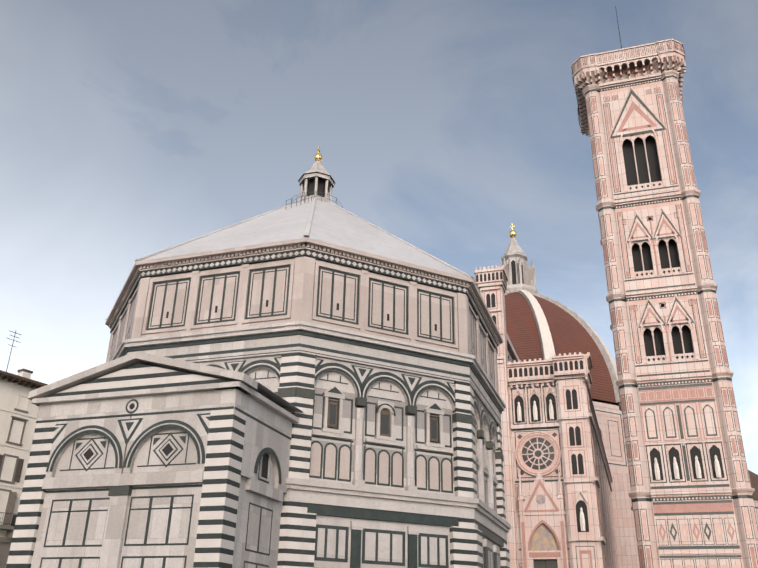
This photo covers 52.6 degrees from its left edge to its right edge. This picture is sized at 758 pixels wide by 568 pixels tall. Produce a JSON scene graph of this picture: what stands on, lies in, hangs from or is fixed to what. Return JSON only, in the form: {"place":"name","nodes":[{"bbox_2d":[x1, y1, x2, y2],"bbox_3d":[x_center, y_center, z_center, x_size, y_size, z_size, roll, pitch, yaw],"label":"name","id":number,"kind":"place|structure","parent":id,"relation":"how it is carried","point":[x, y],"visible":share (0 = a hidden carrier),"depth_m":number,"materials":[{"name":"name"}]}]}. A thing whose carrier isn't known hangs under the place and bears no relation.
{"place":"outdoors","nodes":[
{"label":"outdoors","id":0,"kind":"place"},
{"bbox_2d":[0,0,757,474],"label":"sky","id":1,"kind":"structure","parent":0,"point":[131,130],"materials":[{"name":"blue"}]},
{"label":"ground","id":2,"kind":"structure","parent":0,"visible":0},
{"bbox_2d":[0,331,47,567],"bbox_3d":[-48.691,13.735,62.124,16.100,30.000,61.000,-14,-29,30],"label":"building","id":3,"kind":"structure","parent":2,"relation":"on","point":[18,413],"depth_m":71.89,"materials":[{"name":"paint"}]},
{"bbox_2d":[6,147,510,567],"bbox_3d":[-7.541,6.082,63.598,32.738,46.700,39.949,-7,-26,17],"label":"baptistery","id":4,"kind":"structure","parent":2,"relation":"on","point":[309,379],"depth_m":49.55,"materials":[{"name":"white stone"}]},
{"bbox_2d":[473,223,757,567],"bbox_3d":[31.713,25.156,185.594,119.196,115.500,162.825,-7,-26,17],"label":"cathedral","id":5,"kind":"structure","parent":2,"relation":"on","point":[567,490],"depth_m":102.27,"materials":[{"name":"pink stone"}]},
{"bbox_2d":[571,6,757,567],"bbox_3d":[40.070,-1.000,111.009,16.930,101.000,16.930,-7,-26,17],"label":"campanile","id":6,"kind":"structure","parent":2,"relation":"on","point":[691,496],"depth_m":101.71,"materials":[{"name":"pink stone"}]}
]}

